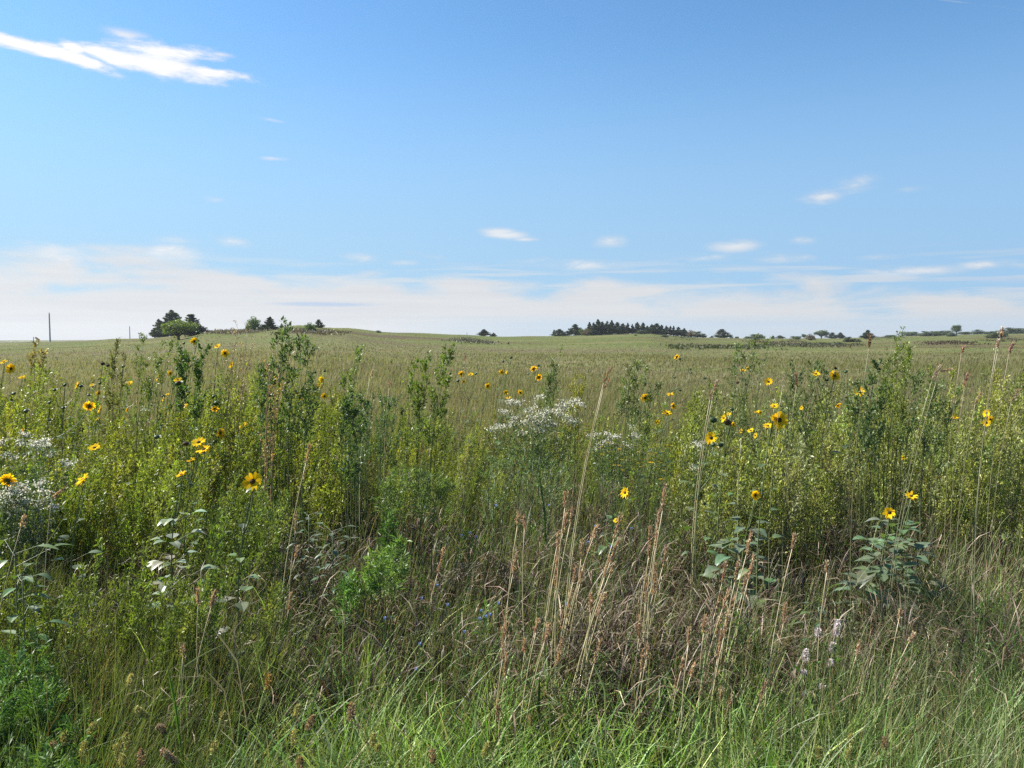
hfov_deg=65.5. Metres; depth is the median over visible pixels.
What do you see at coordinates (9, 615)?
grass stem
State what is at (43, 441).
white flowered plant
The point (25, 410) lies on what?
sunflower plant
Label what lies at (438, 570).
bluestem stalk
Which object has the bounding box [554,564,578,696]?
bluestem stalk
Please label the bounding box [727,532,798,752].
bluestem stalk
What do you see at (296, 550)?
bluestem stalk
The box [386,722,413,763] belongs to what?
grass stem
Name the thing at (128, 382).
sunflower plant
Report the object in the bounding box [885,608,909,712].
bluestem stalk
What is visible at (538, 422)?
white flowered plant
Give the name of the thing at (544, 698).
bluestem stalk
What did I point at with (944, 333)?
shrub
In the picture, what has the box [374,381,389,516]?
bluestem stalk
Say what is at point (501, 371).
sunflower plant
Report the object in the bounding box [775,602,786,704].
bluestem stalk
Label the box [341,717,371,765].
grass stem
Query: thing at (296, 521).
bluestem stalk
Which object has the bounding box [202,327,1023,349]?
brush
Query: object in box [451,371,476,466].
sunflower plant
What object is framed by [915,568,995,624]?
grass stem
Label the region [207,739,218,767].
foxtail grass
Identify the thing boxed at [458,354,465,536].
bluestem stalk
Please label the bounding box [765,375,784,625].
bluestem stalk
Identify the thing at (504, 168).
sky
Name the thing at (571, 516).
bluestem stalk
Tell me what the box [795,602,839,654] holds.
broadleaf herb
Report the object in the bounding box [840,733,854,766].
foxtail grass
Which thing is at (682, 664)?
bluestem stalk
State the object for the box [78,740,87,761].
foxtail grass
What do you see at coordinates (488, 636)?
blue dayflower
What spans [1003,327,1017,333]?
shrub
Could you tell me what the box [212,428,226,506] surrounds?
sunflower plant
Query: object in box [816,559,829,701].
bluestem stalk
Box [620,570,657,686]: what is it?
bluestem stalk
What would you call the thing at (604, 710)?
grass stem
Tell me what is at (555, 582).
bluestem stalk
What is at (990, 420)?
sunflower plant
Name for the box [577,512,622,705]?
bluestem stalk
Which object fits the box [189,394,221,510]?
sunflower plant
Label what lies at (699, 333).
shrub
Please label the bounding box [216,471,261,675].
sunflower plant
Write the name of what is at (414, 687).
blue dayflower
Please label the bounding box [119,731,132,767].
foxtail grass
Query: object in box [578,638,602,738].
bluestem stalk
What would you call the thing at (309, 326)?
shrub
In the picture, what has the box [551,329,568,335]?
cedar tree
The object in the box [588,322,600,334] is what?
cedar tree
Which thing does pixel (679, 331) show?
cedar tree
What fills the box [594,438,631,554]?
yellow daisy plant
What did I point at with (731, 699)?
bluestem stalk
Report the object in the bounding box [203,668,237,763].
grass stem
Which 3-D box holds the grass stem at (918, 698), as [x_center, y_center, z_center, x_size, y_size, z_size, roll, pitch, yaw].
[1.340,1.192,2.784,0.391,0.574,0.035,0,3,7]
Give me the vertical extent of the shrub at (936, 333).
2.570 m
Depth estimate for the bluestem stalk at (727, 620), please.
3.06 m
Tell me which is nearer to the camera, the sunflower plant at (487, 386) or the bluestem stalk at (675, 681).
the bluestem stalk at (675, 681)
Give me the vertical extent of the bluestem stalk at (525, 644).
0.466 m
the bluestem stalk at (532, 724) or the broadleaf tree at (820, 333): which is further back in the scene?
the broadleaf tree at (820, 333)
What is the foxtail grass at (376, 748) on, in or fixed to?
on the ground at (552, 345)
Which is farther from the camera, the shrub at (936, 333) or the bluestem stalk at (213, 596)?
the shrub at (936, 333)
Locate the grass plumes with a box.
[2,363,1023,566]
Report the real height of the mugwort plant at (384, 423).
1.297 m
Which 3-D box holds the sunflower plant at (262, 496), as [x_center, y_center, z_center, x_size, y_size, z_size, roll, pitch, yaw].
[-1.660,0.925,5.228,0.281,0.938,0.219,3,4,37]
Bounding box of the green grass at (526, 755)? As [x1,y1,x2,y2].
[0,497,1023,767]
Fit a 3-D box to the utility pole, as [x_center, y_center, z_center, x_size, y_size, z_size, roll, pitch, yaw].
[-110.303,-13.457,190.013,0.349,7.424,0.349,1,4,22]
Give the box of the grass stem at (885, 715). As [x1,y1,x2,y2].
[853,673,913,767]
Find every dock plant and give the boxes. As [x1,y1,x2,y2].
[25,338,48,457]
[103,337,130,507]
[225,320,253,530]
[256,359,285,583]
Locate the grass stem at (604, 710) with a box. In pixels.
[593,665,606,762]
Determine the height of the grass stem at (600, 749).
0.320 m
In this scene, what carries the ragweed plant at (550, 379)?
on the ground at (552, 345)
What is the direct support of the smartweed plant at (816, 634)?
on the ground at (552, 345)
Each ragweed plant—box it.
[0,672,73,756]
[126,332,178,535]
[166,340,212,484]
[338,343,366,523]
[401,343,458,532]
[474,438,574,596]
[536,344,564,519]
[585,650,619,689]
[616,359,662,525]
[723,333,770,511]
[777,360,830,553]
[842,358,891,566]
[866,325,914,560]
[897,367,962,571]
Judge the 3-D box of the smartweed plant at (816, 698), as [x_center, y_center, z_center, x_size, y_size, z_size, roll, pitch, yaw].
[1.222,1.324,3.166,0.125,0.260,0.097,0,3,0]
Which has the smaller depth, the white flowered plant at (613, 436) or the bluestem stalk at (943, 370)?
the bluestem stalk at (943, 370)
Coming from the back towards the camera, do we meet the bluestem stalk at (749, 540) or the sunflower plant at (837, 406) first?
the sunflower plant at (837, 406)
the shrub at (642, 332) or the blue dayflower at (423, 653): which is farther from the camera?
the shrub at (642, 332)
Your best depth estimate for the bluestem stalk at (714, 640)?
3.48 m
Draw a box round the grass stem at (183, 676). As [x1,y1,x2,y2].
[175,644,223,764]
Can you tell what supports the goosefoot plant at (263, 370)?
on the ground at (552, 345)
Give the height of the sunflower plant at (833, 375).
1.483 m
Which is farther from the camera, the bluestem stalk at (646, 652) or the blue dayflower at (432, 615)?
the blue dayflower at (432, 615)
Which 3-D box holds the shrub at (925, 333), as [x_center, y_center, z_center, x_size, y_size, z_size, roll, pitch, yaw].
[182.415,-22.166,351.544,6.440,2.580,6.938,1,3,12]
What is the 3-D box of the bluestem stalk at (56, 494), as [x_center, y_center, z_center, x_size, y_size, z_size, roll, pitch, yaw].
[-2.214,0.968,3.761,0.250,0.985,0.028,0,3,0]
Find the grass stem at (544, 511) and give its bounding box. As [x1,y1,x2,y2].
[538,473,546,571]
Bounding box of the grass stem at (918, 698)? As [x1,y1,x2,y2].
[876,646,954,767]
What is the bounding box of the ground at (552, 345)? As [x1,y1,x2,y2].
[0,325,1023,767]
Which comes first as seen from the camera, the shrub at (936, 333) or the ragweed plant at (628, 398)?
the ragweed plant at (628, 398)
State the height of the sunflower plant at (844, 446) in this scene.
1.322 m
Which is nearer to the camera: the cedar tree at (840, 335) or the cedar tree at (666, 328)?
the cedar tree at (666, 328)
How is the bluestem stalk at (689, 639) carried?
on the ground at (552, 345)
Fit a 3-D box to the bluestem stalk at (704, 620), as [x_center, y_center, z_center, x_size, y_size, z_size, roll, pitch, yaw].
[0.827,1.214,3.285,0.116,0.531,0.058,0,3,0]
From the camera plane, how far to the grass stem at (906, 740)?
2.67 m
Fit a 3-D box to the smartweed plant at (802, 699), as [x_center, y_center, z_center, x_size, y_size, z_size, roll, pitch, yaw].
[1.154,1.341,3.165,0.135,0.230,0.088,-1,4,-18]
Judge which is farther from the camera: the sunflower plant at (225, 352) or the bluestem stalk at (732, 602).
the sunflower plant at (225, 352)
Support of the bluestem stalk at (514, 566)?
on the ground at (552, 345)
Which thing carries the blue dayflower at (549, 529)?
on the ground at (552, 345)
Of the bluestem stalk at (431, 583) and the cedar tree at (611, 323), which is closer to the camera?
the bluestem stalk at (431, 583)
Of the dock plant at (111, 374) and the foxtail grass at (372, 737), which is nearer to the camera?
the foxtail grass at (372, 737)
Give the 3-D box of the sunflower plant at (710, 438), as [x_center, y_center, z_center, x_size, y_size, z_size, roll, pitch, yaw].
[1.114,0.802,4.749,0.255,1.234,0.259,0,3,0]
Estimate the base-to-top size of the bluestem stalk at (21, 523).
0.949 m
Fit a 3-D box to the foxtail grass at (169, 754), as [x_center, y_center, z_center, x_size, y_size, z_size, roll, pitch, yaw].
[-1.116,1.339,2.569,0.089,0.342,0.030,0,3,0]
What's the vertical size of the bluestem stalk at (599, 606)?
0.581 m
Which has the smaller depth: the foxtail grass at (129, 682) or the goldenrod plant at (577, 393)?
the foxtail grass at (129, 682)
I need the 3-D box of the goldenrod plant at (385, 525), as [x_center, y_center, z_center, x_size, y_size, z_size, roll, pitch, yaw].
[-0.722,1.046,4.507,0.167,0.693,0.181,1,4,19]
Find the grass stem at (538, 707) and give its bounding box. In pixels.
[535,676,539,749]
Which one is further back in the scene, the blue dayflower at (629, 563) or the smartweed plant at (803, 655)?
the blue dayflower at (629, 563)
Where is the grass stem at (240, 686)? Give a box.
[213,629,252,761]
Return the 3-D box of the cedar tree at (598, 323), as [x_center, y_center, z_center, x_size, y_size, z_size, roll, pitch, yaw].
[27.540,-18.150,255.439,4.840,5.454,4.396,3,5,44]
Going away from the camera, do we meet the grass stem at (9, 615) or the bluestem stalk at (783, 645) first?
the grass stem at (9, 615)
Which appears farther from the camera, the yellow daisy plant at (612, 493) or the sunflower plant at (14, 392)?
the sunflower plant at (14, 392)
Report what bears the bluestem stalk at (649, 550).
on the ground at (552, 345)
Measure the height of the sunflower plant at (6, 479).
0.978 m
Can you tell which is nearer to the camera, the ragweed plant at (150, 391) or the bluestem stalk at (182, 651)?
the bluestem stalk at (182, 651)
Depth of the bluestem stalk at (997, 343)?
3.74 m
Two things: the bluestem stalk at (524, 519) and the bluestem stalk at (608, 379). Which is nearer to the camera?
the bluestem stalk at (524, 519)
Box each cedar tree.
[149,319,167,337]
[155,310,181,335]
[181,314,210,336]
[259,316,279,329]
[313,319,324,327]
[477,329,490,335]
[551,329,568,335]
[565,324,580,335]
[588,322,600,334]
[595,319,603,334]
[601,321,613,334]
[609,320,617,334]
[614,322,624,333]
[621,324,628,333]
[625,323,630,333]
[630,324,634,333]
[634,322,641,332]
[646,324,658,333]
[654,323,665,333]
[664,325,670,334]
[671,326,676,335]
[675,327,683,335]
[713,329,732,337]
[824,332,838,338]
[837,332,845,337]
[859,330,876,338]
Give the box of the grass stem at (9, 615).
[5,567,15,671]
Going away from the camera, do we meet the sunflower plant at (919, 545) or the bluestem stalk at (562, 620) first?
the bluestem stalk at (562, 620)
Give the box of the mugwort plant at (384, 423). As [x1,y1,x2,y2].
[358,388,405,544]
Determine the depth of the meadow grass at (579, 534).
4.96 m
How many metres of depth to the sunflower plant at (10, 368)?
6.42 m
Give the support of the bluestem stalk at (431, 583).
on the ground at (552, 345)
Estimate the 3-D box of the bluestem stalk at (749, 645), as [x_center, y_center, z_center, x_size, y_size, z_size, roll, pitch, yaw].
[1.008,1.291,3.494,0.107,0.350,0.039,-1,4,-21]
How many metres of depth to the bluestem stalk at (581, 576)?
3.58 m
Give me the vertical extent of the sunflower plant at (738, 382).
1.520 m
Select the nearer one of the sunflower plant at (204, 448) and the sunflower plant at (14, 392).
the sunflower plant at (204, 448)
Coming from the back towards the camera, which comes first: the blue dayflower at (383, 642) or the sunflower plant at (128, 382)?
the sunflower plant at (128, 382)
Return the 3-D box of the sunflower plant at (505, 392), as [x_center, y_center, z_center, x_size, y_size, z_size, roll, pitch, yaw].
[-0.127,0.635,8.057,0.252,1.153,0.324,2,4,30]
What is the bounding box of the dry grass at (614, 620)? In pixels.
[0,472,1023,767]
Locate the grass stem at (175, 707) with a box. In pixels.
[168,670,183,767]
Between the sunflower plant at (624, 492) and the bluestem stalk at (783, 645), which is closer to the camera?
the bluestem stalk at (783, 645)
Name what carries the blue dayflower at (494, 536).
on the ground at (552, 345)
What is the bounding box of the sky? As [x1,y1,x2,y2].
[0,0,1023,339]
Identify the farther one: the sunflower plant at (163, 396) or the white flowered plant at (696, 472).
the sunflower plant at (163, 396)
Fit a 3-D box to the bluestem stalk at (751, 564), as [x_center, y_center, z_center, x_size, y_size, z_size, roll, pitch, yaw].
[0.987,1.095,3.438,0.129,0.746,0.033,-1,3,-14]
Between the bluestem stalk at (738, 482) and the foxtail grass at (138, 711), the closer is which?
the foxtail grass at (138, 711)
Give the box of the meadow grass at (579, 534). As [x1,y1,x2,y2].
[1,404,1023,733]
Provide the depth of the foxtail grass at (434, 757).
2.55 m
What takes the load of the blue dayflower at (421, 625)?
on the ground at (552, 345)
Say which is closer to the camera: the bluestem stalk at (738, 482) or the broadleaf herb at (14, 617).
the broadleaf herb at (14, 617)
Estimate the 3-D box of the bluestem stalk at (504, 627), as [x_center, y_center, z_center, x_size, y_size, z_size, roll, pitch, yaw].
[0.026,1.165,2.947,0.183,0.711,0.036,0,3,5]
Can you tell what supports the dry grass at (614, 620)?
on the ground at (552, 345)
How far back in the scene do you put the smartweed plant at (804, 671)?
3.17 m
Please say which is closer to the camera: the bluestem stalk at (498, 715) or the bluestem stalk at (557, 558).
the bluestem stalk at (498, 715)
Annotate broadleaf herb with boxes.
[0,538,70,664]
[0,573,71,688]
[286,512,325,639]
[311,522,359,652]
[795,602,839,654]
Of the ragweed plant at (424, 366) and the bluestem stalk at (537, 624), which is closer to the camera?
the bluestem stalk at (537, 624)
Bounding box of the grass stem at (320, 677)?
[305,619,336,743]
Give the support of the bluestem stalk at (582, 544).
on the ground at (552, 345)
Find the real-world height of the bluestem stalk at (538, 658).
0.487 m
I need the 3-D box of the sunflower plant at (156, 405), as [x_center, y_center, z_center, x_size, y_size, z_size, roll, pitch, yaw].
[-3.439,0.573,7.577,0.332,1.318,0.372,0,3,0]
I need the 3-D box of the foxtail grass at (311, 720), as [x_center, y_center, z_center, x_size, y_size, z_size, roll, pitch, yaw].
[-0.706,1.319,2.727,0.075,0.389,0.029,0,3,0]
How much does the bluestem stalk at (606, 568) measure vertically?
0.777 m
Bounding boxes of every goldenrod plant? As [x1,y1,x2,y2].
[330,566,371,674]
[356,533,413,666]
[369,459,459,617]
[372,508,401,629]
[565,372,585,518]
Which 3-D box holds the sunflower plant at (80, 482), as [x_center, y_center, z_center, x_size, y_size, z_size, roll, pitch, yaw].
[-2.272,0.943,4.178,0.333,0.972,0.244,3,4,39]
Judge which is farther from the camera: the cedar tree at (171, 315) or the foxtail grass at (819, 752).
the cedar tree at (171, 315)
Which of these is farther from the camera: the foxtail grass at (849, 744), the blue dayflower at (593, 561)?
the blue dayflower at (593, 561)
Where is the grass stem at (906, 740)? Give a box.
[878,689,967,767]
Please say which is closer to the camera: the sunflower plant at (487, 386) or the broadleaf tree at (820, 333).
the sunflower plant at (487, 386)
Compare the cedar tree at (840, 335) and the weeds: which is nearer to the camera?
the weeds
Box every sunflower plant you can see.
[0,359,15,441]
[0,473,34,632]
[9,375,29,430]
[14,408,52,468]
[26,400,95,552]
[51,382,92,512]
[51,474,99,641]
[53,405,102,508]
[78,361,109,478]
[84,381,106,453]
[88,434,160,552]
[111,365,146,486]
[138,379,167,466]
[143,470,233,664]
[157,367,182,463]
[159,437,219,594]
[160,393,168,470]
[182,330,200,433]
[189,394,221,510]
[202,344,228,429]
[205,361,236,436]
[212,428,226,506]
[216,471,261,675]
[242,453,280,573]
[297,370,327,452]
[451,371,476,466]
[460,383,490,485]
[486,356,512,478]
[488,390,510,484]
[514,364,541,490]
[589,518,620,601]
[594,487,631,607]
[622,394,652,505]
[630,410,673,512]
[647,392,677,483]
[652,354,706,474]
[673,416,723,600]
[696,491,774,611]
[704,407,736,584]
[730,352,765,431]
[733,428,756,508]
[734,403,788,626]
[736,410,761,471]
[743,378,772,468]
[799,403,840,489]
[803,366,848,534]
[824,387,864,547]
[828,507,927,640]
[853,491,949,601]
[877,456,926,536]
[955,409,993,506]
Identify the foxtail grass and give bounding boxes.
[49,740,55,758]
[60,730,68,751]
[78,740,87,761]
[81,721,97,766]
[112,742,122,765]
[118,673,133,739]
[118,752,127,767]
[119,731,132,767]
[128,705,149,767]
[136,748,145,766]
[150,723,167,767]
[159,747,177,767]
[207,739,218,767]
[211,710,226,764]
[255,672,272,767]
[284,702,301,766]
[285,728,298,767]
[295,755,303,767]
[301,714,314,753]
[339,701,355,764]
[364,732,376,767]
[371,742,381,767]
[428,748,436,766]
[479,740,490,767]
[813,745,823,767]
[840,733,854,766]
[844,747,853,766]
[876,736,889,766]
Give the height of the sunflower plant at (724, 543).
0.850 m
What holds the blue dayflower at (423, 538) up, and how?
on the ground at (552, 345)
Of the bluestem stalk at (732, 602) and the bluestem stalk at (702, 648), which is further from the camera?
the bluestem stalk at (732, 602)
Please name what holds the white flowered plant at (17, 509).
on the ground at (552, 345)
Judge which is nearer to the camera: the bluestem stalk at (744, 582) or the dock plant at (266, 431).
the bluestem stalk at (744, 582)
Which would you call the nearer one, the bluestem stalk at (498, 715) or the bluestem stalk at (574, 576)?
the bluestem stalk at (498, 715)
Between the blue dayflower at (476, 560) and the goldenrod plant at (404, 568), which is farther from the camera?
the blue dayflower at (476, 560)
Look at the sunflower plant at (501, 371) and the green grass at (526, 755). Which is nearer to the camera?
the green grass at (526, 755)
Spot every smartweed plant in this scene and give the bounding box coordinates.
[783,668,806,726]
[789,648,813,718]
[794,691,809,714]
[796,628,821,725]
[801,683,832,725]
[808,659,835,718]
[810,642,835,703]
[815,619,844,730]
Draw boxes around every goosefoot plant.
[252,315,320,581]
[331,385,370,582]
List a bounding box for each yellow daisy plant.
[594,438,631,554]
[629,445,659,575]
[652,445,683,594]
[685,449,747,598]
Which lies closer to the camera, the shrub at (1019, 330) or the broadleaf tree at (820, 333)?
the broadleaf tree at (820, 333)
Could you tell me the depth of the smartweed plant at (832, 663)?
3.17 m
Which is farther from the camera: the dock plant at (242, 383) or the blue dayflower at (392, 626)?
the dock plant at (242, 383)
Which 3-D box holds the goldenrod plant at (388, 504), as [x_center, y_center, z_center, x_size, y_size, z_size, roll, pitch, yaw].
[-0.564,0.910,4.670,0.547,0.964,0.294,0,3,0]
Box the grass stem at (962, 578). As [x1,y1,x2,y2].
[942,568,992,629]
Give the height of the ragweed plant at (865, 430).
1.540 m
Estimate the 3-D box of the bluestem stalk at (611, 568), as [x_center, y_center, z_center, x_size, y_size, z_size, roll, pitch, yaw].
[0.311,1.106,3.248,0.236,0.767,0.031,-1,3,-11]
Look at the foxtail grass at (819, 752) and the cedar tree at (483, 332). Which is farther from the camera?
the cedar tree at (483, 332)
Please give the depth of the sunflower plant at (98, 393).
8.82 m
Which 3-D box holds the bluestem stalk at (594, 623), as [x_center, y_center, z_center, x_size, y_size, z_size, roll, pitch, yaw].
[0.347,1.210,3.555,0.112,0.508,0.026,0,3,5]
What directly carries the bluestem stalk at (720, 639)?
on the ground at (552, 345)
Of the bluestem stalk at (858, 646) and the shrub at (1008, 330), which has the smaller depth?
the bluestem stalk at (858, 646)
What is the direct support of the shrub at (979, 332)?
on the ground at (552, 345)
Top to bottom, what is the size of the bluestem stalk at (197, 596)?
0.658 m
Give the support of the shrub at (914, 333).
on the ground at (552, 345)
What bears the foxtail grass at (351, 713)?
on the ground at (552, 345)
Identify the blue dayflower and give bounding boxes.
[378,616,391,677]
[384,614,393,675]
[404,667,425,714]
[414,597,427,646]
[415,642,426,710]
[418,506,426,566]
[431,584,443,642]
[443,603,454,687]
[452,534,465,618]
[458,630,472,691]
[463,532,472,618]
[471,535,481,608]
[472,606,487,686]
[473,617,486,699]
[475,615,490,686]
[480,613,493,681]
[488,504,499,578]
[493,602,501,667]
[541,504,551,564]
[582,541,591,620]
[590,525,599,586]
[626,527,634,593]
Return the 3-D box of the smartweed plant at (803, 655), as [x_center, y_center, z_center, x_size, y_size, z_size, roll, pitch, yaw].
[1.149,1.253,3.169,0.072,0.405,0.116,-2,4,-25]
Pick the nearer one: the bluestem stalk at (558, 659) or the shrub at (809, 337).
the bluestem stalk at (558, 659)
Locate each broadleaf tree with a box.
[161,319,200,339]
[813,330,829,337]
[950,325,961,333]
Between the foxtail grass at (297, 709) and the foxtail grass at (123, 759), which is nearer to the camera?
the foxtail grass at (123, 759)
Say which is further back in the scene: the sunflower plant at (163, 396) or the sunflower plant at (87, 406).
the sunflower plant at (163, 396)
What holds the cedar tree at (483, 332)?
on the ground at (552, 345)
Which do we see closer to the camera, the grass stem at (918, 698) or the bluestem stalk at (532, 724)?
the grass stem at (918, 698)
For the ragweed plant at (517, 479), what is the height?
1.019 m
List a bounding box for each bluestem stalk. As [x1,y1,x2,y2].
[0,513,26,614]
[24,487,66,622]
[179,642,209,760]
[184,587,204,732]
[186,588,216,750]
[254,442,311,654]
[273,545,299,645]
[283,591,301,647]
[289,510,298,654]
[354,600,374,649]
[358,369,373,553]
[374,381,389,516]
[410,547,444,677]
[430,579,440,641]
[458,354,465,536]
[466,700,501,765]
[490,617,539,678]
[493,617,540,764]
[495,608,542,757]
[499,552,517,707]
[499,652,526,730]
[505,509,521,696]
[510,622,551,708]
[511,544,561,685]
[520,514,560,686]
[520,639,532,713]
[521,623,549,763]
[522,687,547,719]
[525,531,560,698]
[527,711,559,757]
[537,524,595,663]
[540,564,584,678]
[541,510,568,689]
[546,506,573,692]
[548,638,585,710]
[549,378,610,650]
[550,566,558,651]
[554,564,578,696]
[555,490,568,686]
[555,609,564,688]
[556,586,572,683]
[560,523,599,653]
[562,367,612,656]
[567,562,615,706]
[570,537,620,705]
[575,539,584,698]
[575,556,609,714]
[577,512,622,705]
[577,591,606,716]
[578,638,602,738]
[584,593,602,678]
[586,590,624,725]
[588,601,598,645]
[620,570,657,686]
[625,561,657,683]
[633,648,644,730]
[634,615,661,722]
[637,642,657,743]
[638,545,658,683]
[641,575,648,651]
[643,509,660,668]
[644,524,672,650]
[644,545,668,677]
[646,479,666,699]
[646,530,664,643]
[651,674,678,738]
[663,683,708,761]
[667,656,685,753]
[668,627,692,739]
[670,590,722,694]
[671,379,717,610]
[672,659,701,756]
[673,587,731,708]
[690,391,712,619]
[691,695,733,736]
[697,610,730,746]
[697,613,707,718]
[697,671,718,735]
[699,614,723,725]
[703,594,751,704]
[704,611,725,700]
[708,559,746,653]
[709,625,746,734]
[712,686,748,736]
[716,530,752,725]
[717,558,751,703]
[724,573,747,697]
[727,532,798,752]
[728,553,755,713]
[734,638,751,675]
[735,423,748,607]
[745,678,786,749]
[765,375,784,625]
[771,637,787,673]
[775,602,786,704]
[782,372,797,598]
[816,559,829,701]
[842,638,861,714]
[850,333,881,626]
[873,363,942,643]
[875,630,915,723]
[884,368,952,655]
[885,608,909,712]
[940,372,970,627]
[944,344,970,627]
[954,390,981,644]
[971,326,1005,659]
[974,338,999,656]
[984,341,1015,661]
[986,388,1019,619]
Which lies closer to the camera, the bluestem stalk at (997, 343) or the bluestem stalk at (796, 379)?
the bluestem stalk at (997, 343)
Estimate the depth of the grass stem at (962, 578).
4.06 m
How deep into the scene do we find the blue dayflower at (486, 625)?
3.57 m
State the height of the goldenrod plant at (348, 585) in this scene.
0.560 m
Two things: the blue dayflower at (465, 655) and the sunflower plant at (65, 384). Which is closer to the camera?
the blue dayflower at (465, 655)
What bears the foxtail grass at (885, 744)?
on the ground at (552, 345)
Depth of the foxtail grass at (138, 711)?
2.77 m
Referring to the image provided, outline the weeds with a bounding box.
[0,355,1023,767]
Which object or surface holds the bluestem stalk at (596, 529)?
on the ground at (552, 345)
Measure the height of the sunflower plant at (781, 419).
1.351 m
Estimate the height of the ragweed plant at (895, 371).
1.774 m
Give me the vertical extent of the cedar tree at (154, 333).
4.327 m
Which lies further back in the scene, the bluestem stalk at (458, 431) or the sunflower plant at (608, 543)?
the bluestem stalk at (458, 431)
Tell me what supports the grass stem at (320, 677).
on the ground at (552, 345)
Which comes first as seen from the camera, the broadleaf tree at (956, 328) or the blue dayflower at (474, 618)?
the blue dayflower at (474, 618)
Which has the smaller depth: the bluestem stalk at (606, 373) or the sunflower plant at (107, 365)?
the bluestem stalk at (606, 373)
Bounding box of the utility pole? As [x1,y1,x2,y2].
[49,313,50,341]
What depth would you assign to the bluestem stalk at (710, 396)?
4.45 m
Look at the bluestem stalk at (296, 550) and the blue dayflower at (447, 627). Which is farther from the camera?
the bluestem stalk at (296, 550)
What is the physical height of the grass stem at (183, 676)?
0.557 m
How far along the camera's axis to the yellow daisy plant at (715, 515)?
4.85 m
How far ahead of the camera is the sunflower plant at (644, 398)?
7.22 m
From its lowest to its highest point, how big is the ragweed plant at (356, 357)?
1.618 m
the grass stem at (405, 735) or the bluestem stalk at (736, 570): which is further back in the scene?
the bluestem stalk at (736, 570)
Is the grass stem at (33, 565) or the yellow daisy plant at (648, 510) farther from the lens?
the yellow daisy plant at (648, 510)
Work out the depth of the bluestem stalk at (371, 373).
5.65 m
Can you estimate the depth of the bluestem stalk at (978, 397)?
4.24 m
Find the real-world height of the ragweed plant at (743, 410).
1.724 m
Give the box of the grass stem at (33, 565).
[2,493,81,651]
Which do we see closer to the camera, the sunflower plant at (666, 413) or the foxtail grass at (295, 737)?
the foxtail grass at (295, 737)
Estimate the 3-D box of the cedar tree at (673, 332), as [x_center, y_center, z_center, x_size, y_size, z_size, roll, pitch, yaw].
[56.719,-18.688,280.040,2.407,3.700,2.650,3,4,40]
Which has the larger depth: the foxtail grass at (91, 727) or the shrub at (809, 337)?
the shrub at (809, 337)
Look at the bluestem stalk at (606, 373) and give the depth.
3.75 m
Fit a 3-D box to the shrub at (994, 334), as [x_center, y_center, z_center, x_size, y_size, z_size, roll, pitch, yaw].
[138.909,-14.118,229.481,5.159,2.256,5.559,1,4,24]
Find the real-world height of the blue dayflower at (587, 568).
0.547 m
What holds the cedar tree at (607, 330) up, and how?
on the ground at (552, 345)
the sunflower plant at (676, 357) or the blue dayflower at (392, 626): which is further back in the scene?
the sunflower plant at (676, 357)
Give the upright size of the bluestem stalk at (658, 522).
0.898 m
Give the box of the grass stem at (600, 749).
[578,742,613,767]
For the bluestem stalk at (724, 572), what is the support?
on the ground at (552, 345)
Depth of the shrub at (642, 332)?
264.52 m
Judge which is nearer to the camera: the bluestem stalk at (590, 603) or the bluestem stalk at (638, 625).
the bluestem stalk at (638, 625)
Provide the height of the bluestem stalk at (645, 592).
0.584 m
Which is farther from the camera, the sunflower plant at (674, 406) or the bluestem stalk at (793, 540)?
the sunflower plant at (674, 406)
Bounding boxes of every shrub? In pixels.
[245,316,261,329]
[303,322,316,330]
[580,328,592,334]
[635,330,647,333]
[685,330,696,336]
[693,331,703,336]
[750,334,766,338]
[804,334,815,339]
[842,337,852,341]
[899,331,919,335]
[919,331,933,335]
[929,331,941,335]
[941,330,952,335]
[945,332,957,336]
[958,332,975,334]
[971,329,984,333]
[984,331,1002,337]
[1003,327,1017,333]
[1010,328,1023,333]
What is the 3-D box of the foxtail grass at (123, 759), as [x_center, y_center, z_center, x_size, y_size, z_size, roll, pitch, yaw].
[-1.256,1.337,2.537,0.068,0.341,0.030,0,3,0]
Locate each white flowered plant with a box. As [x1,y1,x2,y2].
[0,430,84,582]
[0,479,70,643]
[486,390,589,551]
[586,423,642,539]
[684,438,710,499]
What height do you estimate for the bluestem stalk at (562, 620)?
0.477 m
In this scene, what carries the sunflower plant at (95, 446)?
on the ground at (552, 345)
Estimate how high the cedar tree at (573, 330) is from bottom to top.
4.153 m
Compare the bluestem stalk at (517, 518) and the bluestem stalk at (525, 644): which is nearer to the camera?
the bluestem stalk at (525, 644)
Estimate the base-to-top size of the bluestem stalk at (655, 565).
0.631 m
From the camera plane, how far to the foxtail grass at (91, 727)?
2.69 m
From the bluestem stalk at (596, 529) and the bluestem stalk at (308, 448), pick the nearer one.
the bluestem stalk at (596, 529)
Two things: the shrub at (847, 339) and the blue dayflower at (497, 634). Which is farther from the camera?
the shrub at (847, 339)
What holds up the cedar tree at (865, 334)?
on the ground at (552, 345)
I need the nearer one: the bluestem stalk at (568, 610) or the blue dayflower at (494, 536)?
the bluestem stalk at (568, 610)
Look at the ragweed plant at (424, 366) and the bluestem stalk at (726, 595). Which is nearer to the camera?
the bluestem stalk at (726, 595)
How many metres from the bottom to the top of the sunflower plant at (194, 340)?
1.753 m
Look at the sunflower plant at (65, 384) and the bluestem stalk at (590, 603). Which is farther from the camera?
the sunflower plant at (65, 384)

